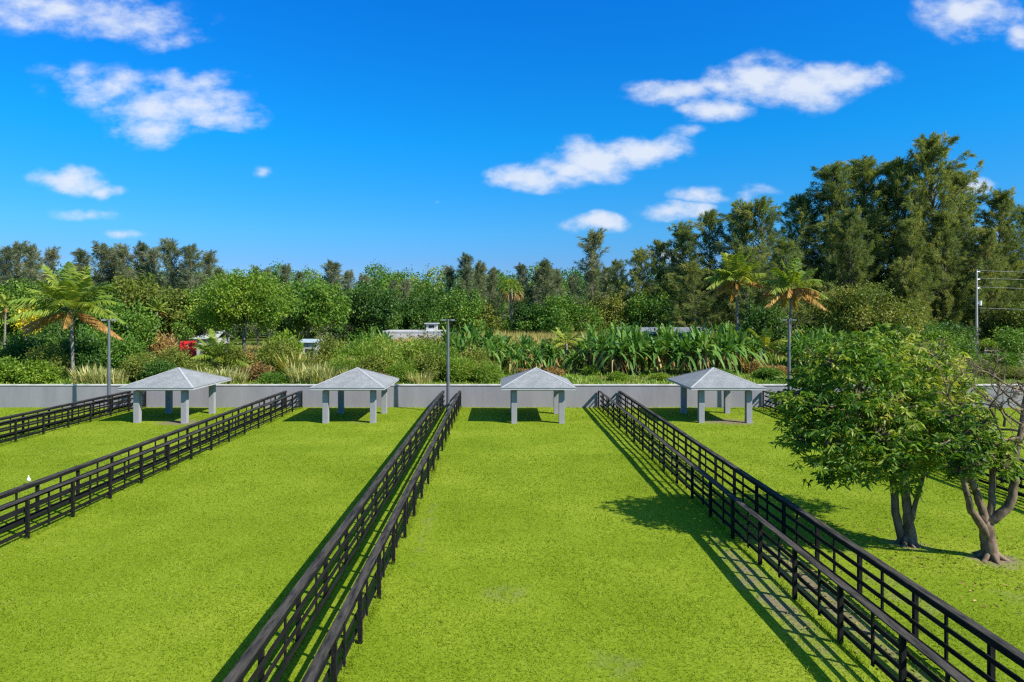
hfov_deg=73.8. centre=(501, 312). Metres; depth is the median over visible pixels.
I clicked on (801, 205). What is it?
casuarina tree
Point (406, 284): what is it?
casuarina tree
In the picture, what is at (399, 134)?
sky
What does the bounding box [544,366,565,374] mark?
shrub
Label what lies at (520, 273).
casuarina tree
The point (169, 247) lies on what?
casuarina tree
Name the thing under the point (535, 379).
pavilion
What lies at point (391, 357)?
shrub
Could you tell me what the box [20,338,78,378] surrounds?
shrub
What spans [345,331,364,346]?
banana plant
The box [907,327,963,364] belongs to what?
shrub
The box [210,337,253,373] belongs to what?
shrub
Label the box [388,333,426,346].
shrub
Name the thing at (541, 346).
banana plant
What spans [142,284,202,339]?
broadleaf tree
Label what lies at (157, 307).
slim palm
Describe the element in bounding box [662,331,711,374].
banana plant
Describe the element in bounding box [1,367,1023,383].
weeds
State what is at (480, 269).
casuarina tree
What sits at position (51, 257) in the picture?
casuarina tree
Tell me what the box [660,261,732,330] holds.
casuarina tree
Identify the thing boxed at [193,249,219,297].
casuarina tree
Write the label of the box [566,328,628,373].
banana plant
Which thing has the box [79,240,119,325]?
casuarina tree
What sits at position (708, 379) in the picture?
pavilion
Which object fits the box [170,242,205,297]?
casuarina tree
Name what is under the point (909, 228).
casuarina tree
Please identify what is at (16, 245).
casuarina tree
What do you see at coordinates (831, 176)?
casuarina tree
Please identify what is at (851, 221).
casuarina tree
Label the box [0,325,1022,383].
ground
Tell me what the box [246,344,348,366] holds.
dry grass
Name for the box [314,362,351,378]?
grass clump
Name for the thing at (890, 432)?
leafy tree
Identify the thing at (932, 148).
casuarina tree
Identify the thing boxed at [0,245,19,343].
casuarina tree
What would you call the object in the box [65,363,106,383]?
grass clump
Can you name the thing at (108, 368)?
lamp post
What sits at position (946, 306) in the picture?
casuarina tree
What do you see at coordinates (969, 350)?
shrub
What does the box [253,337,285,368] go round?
shrub
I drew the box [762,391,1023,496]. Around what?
paddock fence
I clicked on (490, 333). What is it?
banana plant
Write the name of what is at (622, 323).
banana plant
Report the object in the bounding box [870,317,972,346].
broadleaf tree
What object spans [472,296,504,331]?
broadleaf tree
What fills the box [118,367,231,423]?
pavilion
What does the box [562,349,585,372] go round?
banana plant
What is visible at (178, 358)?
shrub
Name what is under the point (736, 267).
coconut palm
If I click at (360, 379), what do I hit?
pavilion
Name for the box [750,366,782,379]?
shrub
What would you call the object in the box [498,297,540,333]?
broadleaf tree
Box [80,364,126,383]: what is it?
grass clump
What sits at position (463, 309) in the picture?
broadleaf tree
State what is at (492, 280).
casuarina tree
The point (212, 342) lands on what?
young palm
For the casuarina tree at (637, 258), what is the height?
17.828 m
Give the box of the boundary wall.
[0,384,1023,406]
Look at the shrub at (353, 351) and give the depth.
67.16 m
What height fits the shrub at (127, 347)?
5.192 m
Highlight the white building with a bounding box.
[382,323,445,340]
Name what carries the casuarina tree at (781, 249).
on the ground at (252, 341)
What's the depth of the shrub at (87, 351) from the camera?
72.49 m
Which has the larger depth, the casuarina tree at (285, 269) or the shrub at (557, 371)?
the casuarina tree at (285, 269)
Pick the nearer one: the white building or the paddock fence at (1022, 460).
the paddock fence at (1022, 460)
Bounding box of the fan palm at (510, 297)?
[498,278,524,331]
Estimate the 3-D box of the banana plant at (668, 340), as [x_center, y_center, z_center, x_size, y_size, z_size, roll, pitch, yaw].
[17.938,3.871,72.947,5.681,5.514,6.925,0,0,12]
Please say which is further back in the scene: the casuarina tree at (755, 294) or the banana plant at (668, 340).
the casuarina tree at (755, 294)
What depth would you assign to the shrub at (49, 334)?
78.91 m
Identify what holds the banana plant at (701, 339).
on the ground at (252, 341)
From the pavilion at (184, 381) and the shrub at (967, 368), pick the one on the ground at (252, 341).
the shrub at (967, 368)
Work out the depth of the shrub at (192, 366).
64.00 m
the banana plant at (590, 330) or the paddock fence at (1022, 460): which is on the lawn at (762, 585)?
the paddock fence at (1022, 460)
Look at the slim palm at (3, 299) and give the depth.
87.89 m
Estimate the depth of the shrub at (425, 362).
64.21 m
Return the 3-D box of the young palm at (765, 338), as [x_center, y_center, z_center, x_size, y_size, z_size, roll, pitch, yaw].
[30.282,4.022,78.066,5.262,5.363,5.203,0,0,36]
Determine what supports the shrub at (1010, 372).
on the ground at (252, 341)
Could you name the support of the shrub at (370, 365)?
on the ground at (252, 341)
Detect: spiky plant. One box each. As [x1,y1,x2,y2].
[269,345,319,377]
[285,349,327,368]
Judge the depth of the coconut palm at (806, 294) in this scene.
79.16 m
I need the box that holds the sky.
[0,0,1023,297]
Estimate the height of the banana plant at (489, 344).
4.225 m
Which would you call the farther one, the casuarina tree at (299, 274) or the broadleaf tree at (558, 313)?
the casuarina tree at (299, 274)
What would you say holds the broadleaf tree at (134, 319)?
on the ground at (252, 341)
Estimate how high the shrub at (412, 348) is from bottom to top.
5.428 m
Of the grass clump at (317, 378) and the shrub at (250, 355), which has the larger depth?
the shrub at (250, 355)
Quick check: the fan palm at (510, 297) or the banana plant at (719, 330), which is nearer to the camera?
the banana plant at (719, 330)
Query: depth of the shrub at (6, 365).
62.34 m
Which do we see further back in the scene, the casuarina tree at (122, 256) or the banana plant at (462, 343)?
the casuarina tree at (122, 256)
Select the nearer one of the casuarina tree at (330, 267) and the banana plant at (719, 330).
the banana plant at (719, 330)
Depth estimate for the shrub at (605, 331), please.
91.75 m
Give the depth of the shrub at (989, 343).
99.21 m
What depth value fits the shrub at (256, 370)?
63.98 m
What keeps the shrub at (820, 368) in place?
on the ground at (252, 341)
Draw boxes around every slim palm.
[0,292,21,346]
[141,297,171,336]
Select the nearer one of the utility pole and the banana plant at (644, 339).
the banana plant at (644, 339)
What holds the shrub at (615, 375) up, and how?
on the ground at (252, 341)
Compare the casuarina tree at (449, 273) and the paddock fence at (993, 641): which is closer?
the paddock fence at (993, 641)
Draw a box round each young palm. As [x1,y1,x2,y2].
[190,328,251,372]
[543,323,585,369]
[743,325,787,363]
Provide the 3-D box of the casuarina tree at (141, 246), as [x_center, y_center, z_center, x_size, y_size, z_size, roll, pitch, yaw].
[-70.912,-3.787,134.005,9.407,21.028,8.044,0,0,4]
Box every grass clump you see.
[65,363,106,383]
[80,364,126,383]
[96,369,129,383]
[196,365,244,383]
[208,365,251,383]
[279,361,325,382]
[297,363,342,383]
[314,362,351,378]
[405,371,433,383]
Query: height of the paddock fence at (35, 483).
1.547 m
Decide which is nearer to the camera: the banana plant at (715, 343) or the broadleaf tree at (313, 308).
the banana plant at (715, 343)
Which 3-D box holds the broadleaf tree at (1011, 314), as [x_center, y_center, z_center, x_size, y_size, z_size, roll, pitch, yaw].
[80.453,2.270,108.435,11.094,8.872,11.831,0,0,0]
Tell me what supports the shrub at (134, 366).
on the ground at (252, 341)
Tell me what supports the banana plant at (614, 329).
on the ground at (252, 341)
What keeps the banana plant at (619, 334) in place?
on the ground at (252, 341)
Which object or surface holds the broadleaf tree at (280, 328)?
on the ground at (252, 341)
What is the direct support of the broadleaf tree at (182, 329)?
on the ground at (252, 341)
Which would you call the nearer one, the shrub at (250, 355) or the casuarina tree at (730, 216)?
the shrub at (250, 355)
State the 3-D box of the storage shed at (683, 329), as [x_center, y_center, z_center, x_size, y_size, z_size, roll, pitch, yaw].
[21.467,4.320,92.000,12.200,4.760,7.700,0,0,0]
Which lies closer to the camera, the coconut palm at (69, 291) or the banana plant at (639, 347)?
the coconut palm at (69, 291)
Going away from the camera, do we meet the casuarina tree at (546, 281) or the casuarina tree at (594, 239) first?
the casuarina tree at (594, 239)
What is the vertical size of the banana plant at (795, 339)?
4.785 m
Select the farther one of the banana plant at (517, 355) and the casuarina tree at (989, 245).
the casuarina tree at (989, 245)
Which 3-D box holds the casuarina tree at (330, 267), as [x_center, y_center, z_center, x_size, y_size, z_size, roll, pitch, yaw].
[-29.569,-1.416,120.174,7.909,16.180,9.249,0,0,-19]
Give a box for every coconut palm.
[5,261,127,377]
[703,251,771,331]
[757,257,828,342]
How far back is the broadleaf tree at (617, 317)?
108.85 m
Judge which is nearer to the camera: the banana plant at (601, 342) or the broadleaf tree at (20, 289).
the banana plant at (601, 342)
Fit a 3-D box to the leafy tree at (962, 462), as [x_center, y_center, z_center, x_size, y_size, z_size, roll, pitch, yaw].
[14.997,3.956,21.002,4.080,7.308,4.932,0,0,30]
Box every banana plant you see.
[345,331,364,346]
[360,324,386,341]
[378,330,400,342]
[437,324,460,350]
[441,325,460,348]
[450,331,482,352]
[454,319,487,355]
[472,325,507,359]
[477,335,506,367]
[492,329,518,366]
[495,334,524,368]
[498,339,523,371]
[502,333,543,368]
[502,346,535,373]
[516,335,539,362]
[518,342,552,369]
[527,338,561,368]
[540,340,566,367]
[541,341,574,368]
[554,336,570,365]
[560,337,597,368]
[562,332,609,367]
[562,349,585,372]
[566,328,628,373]
[573,321,606,362]
[584,321,640,367]
[590,330,650,376]
[592,325,646,373]
[609,321,640,354]
[610,325,666,374]
[628,334,682,372]
[632,329,674,371]
[634,324,653,367]
[646,323,694,373]
[649,320,687,362]
[652,325,686,368]
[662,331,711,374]
[670,330,717,372]
[673,325,726,372]
[680,321,708,361]
[690,330,744,368]
[701,324,737,368]
[708,319,762,368]
[711,331,750,376]
[714,328,767,372]
[734,333,771,364]
[769,329,814,367]
[786,327,827,363]
[816,324,838,355]
[830,329,851,356]
[861,319,911,347]
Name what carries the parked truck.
on the ground at (252, 341)
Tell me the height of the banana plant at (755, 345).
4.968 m
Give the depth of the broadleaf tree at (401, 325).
110.34 m
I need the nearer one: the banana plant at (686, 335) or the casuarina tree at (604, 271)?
the banana plant at (686, 335)
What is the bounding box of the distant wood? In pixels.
[1,258,1020,340]
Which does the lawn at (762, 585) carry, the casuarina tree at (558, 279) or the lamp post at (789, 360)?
the lamp post at (789, 360)
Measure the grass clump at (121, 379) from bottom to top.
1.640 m
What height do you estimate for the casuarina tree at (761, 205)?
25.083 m
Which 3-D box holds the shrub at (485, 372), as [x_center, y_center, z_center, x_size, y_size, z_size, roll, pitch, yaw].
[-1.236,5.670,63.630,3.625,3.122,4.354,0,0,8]
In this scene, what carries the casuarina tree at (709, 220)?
on the ground at (252, 341)
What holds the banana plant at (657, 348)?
on the ground at (252, 341)
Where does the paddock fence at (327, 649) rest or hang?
on the lawn at (762, 585)
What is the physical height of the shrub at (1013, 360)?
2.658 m
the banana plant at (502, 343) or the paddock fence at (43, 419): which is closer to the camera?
the paddock fence at (43, 419)
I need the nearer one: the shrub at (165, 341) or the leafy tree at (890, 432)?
the leafy tree at (890, 432)
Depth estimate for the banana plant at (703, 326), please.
83.97 m
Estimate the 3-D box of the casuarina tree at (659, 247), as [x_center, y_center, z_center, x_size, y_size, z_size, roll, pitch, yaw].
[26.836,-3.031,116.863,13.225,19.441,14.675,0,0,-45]
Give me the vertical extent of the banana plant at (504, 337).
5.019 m
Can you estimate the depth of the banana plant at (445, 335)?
79.67 m
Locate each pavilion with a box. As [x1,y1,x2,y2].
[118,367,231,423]
[310,367,398,422]
[500,367,575,423]
[667,367,765,422]
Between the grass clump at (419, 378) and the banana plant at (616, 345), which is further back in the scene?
the banana plant at (616, 345)
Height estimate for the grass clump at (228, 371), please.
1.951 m
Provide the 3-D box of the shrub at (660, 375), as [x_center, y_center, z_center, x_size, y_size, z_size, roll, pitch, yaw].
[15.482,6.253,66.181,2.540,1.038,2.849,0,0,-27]
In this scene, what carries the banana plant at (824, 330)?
on the ground at (252, 341)
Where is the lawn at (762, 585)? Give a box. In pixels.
[0,407,1023,681]
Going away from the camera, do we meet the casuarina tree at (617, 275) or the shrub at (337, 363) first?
the shrub at (337, 363)
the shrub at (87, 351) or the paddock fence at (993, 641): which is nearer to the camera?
the paddock fence at (993, 641)
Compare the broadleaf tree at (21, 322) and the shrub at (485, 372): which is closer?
the shrub at (485, 372)
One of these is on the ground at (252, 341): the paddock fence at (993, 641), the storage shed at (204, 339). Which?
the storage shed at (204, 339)
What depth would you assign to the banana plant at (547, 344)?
75.75 m
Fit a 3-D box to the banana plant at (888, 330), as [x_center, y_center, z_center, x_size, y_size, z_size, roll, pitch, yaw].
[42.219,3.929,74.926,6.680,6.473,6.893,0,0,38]
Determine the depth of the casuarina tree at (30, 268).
129.60 m
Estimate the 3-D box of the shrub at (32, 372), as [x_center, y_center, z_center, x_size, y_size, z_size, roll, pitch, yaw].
[-42.717,5.658,62.760,4.618,3.112,5.179,0,0,-8]
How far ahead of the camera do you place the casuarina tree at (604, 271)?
124.44 m
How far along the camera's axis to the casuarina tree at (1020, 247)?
117.67 m
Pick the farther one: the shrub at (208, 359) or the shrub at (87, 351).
the shrub at (208, 359)
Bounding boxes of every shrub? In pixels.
[0,332,46,366]
[0,354,26,383]
[4,357,62,383]
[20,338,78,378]
[25,318,84,351]
[54,329,106,373]
[75,324,127,368]
[101,334,152,371]
[115,350,159,382]
[139,357,177,378]
[141,330,179,358]
[150,343,196,368]
[183,358,214,372]
[193,337,215,366]
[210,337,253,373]
[239,361,274,382]
[241,348,260,368]
[247,335,303,373]
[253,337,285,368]
[255,371,289,383]
[266,326,306,355]
[301,332,350,369]
[322,353,361,375]
[326,331,380,365]
[353,351,388,373]
[358,331,396,352]
[367,340,407,371]
[383,356,422,382]
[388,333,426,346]
[388,334,438,365]
[398,333,442,347]
[410,346,446,381]
[413,328,445,353]
[422,336,461,379]
[441,354,483,381]
[456,337,494,365]
[471,358,504,383]
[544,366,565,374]
[582,365,601,374]
[598,320,642,335]
[607,370,628,380]
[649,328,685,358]
[649,372,670,380]
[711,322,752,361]
[717,368,736,374]
[740,361,771,373]
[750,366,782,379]
[769,364,793,374]
[782,323,838,365]
[799,360,844,381]
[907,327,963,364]
[947,362,976,378]
[950,337,981,363]
[964,355,1003,376]
[974,336,1004,355]
[977,349,1023,368]
[984,365,1023,379]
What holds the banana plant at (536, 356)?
on the ground at (252, 341)
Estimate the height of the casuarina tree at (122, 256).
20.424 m
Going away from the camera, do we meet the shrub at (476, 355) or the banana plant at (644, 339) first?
the shrub at (476, 355)
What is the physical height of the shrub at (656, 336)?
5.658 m
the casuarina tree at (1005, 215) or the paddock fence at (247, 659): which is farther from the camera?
the casuarina tree at (1005, 215)
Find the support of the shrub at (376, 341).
on the ground at (252, 341)
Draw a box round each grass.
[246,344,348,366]
[436,329,613,364]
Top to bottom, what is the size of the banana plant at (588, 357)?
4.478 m
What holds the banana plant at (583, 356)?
on the ground at (252, 341)
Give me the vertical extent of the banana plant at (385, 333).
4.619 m
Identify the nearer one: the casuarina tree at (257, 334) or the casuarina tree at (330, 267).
the casuarina tree at (330, 267)
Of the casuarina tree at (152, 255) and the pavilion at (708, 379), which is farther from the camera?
the casuarina tree at (152, 255)
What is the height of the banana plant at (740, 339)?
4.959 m
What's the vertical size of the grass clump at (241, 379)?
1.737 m
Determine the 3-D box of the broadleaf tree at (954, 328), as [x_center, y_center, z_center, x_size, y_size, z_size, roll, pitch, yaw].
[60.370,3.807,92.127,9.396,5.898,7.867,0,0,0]
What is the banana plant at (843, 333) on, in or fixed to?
on the ground at (252, 341)
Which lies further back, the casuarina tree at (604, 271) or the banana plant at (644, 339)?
the casuarina tree at (604, 271)
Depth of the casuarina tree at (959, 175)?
117.14 m
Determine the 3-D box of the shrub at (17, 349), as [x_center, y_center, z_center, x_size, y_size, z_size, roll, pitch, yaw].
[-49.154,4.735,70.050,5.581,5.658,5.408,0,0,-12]
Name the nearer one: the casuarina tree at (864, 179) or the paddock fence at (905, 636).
the paddock fence at (905, 636)
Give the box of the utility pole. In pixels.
[975,270,981,355]
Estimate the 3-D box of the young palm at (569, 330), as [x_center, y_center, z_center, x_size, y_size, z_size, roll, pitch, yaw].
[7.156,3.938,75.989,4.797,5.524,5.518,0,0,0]
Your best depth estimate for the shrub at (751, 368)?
72.85 m
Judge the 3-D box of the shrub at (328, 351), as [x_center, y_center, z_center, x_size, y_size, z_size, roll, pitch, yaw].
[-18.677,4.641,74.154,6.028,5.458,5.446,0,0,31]
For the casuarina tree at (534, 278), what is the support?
on the ground at (252, 341)
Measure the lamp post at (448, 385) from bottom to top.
7.200 m
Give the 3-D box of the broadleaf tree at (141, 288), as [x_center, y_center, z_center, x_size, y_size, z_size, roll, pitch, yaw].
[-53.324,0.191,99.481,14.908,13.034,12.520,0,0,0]
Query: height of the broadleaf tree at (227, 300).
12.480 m
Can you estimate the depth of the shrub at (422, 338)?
84.22 m
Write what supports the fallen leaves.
on the lawn at (762, 585)
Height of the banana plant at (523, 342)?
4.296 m
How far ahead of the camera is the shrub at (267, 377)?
62.03 m
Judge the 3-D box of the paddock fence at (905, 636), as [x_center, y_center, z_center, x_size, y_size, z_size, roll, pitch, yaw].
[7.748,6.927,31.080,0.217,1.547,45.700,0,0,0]
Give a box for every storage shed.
[168,330,232,357]
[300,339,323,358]
[617,327,710,355]
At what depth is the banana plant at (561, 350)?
81.80 m
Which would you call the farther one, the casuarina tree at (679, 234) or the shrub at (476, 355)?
the casuarina tree at (679, 234)
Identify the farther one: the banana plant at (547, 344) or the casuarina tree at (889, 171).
the casuarina tree at (889, 171)
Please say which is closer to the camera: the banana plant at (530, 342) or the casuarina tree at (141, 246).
the banana plant at (530, 342)
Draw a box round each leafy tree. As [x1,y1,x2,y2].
[766,322,992,548]
[911,325,1023,564]
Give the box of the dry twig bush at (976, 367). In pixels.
[957,354,987,380]
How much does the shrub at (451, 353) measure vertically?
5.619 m
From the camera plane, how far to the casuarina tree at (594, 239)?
111.72 m
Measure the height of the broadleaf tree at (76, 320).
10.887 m
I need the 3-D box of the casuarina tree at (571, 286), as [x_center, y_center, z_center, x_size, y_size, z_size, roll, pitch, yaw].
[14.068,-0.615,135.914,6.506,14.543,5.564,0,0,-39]
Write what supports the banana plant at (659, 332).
on the ground at (252, 341)
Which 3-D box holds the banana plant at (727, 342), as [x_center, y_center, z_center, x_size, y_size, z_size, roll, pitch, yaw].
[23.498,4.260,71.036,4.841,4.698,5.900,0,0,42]
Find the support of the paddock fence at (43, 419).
on the lawn at (762, 585)
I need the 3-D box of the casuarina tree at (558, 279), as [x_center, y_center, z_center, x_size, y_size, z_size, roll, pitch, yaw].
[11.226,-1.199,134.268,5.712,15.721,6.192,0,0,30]
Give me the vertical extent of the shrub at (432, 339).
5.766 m
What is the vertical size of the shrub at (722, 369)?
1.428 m
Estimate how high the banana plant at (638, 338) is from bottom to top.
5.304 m
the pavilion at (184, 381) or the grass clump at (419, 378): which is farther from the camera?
the grass clump at (419, 378)
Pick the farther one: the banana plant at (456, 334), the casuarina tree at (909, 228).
the casuarina tree at (909, 228)
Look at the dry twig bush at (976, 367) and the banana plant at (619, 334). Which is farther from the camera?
the banana plant at (619, 334)
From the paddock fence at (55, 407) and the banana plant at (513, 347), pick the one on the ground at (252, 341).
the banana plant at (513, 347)
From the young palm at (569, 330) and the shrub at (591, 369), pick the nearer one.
the shrub at (591, 369)
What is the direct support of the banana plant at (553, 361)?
on the ground at (252, 341)
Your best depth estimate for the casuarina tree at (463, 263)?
127.36 m
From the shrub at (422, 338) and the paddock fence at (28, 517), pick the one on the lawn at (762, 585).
the paddock fence at (28, 517)
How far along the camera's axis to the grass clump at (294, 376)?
62.20 m
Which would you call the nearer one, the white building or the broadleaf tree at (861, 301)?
the broadleaf tree at (861, 301)
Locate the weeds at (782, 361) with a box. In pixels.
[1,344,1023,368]
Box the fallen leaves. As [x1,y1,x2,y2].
[703,497,1023,681]
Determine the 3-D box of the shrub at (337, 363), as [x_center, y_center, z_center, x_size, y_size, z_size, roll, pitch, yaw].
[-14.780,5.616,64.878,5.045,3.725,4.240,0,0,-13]
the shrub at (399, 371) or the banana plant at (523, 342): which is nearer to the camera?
the shrub at (399, 371)
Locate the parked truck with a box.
[180,341,196,360]
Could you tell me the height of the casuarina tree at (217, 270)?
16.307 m
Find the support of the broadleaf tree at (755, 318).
on the ground at (252, 341)
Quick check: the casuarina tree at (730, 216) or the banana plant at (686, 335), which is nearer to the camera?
the banana plant at (686, 335)
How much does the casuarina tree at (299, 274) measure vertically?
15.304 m
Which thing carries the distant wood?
on the ground at (252, 341)
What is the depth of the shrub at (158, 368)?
62.63 m
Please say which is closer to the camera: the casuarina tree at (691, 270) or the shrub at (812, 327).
the shrub at (812, 327)
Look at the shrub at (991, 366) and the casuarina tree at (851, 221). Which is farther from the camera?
the casuarina tree at (851, 221)
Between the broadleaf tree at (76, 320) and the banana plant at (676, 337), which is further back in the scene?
the broadleaf tree at (76, 320)
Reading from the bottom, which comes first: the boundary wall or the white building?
the boundary wall
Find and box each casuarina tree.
[0,240,42,342]
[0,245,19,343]
[10,242,52,339]
[38,245,63,315]
[61,247,97,337]
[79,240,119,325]
[99,246,122,285]
[111,242,137,294]
[131,240,150,333]
[138,246,170,344]
[155,237,187,293]
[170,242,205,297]
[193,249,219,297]
[213,266,240,332]
[246,264,265,345]
[262,266,272,342]
[277,263,295,316]
[292,270,314,340]
[312,259,350,342]
[340,269,355,344]
[356,272,372,295]
[386,279,402,315]
[398,278,412,302]
[439,264,459,304]
[451,252,482,301]
[471,260,493,300]
[481,267,509,330]
[502,262,535,325]
[528,267,542,306]
[531,258,564,310]
[550,268,567,296]
[563,273,580,301]
[569,227,623,329]
[596,266,615,294]
[600,258,639,319]
[608,247,664,325]
[617,238,689,322]
[650,220,714,325]
[659,209,763,329]
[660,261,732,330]
[679,197,777,326]
[704,195,834,327]
[706,244,789,332]
[744,236,828,357]
[747,189,841,340]
[788,160,897,319]
[803,205,895,344]
[808,154,943,346]
[847,155,962,326]
[866,131,1023,337]
[878,217,952,326]
[901,208,999,332]
[925,169,1023,341]
[949,226,1022,341]
[961,185,1023,338]
[993,204,1023,313]
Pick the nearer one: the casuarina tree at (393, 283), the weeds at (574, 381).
the weeds at (574, 381)
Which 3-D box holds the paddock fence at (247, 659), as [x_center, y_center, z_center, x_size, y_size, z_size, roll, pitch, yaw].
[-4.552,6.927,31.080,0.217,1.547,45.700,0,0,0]
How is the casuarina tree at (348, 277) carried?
on the ground at (252, 341)
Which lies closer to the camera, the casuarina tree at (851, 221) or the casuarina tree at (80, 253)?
the casuarina tree at (851, 221)
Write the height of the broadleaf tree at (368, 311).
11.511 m
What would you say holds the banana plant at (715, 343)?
on the ground at (252, 341)
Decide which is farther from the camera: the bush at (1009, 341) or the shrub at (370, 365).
the bush at (1009, 341)
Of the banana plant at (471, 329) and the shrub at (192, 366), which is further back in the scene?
the banana plant at (471, 329)
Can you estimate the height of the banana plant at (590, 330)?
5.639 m
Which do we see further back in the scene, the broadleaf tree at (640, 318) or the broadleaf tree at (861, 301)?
the broadleaf tree at (640, 318)
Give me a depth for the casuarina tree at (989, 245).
108.91 m
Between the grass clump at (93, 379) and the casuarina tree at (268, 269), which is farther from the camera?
the casuarina tree at (268, 269)
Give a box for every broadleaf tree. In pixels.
[0,275,54,343]
[10,297,41,339]
[42,282,137,336]
[79,296,166,354]
[87,269,177,338]
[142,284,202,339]
[168,282,237,341]
[185,262,300,352]
[265,291,303,337]
[278,277,356,338]
[324,280,405,340]
[393,301,430,329]
[397,286,447,329]
[420,283,487,334]
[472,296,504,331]
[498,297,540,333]
[516,291,605,333]
[575,287,631,331]
[621,289,693,326]
[735,298,793,355]
[800,280,931,348]
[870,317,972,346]
[914,319,979,347]
[963,299,1023,340]
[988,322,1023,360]
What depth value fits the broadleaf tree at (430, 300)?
110.42 m
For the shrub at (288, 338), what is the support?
on the ground at (252, 341)
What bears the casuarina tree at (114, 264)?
on the ground at (252, 341)
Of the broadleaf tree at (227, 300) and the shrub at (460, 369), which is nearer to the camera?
the shrub at (460, 369)
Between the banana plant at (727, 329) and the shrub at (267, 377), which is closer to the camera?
the shrub at (267, 377)
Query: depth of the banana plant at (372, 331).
82.58 m
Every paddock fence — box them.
[0,391,130,438]
[0,391,145,442]
[0,391,286,528]
[0,391,302,544]
[223,391,444,681]
[301,391,460,681]
[598,391,970,681]
[618,391,1023,681]
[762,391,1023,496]
[777,391,1023,488]
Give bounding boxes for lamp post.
[101,319,116,412]
[441,319,454,412]
[782,319,796,389]
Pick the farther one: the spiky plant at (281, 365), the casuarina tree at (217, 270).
the casuarina tree at (217, 270)
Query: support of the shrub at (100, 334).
on the ground at (252, 341)
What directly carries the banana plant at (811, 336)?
on the ground at (252, 341)
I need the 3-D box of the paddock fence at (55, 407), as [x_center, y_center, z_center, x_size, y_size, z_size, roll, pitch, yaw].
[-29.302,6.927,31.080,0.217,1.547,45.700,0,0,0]
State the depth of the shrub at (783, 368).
71.34 m
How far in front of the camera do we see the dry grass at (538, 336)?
88.39 m
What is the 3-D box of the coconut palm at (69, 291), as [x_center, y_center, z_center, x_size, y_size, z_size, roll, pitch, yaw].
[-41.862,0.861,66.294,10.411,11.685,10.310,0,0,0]
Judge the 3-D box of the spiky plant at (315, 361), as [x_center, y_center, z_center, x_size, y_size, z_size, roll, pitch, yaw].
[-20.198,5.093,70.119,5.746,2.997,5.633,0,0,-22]
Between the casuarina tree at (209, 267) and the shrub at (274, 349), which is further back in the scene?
the casuarina tree at (209, 267)

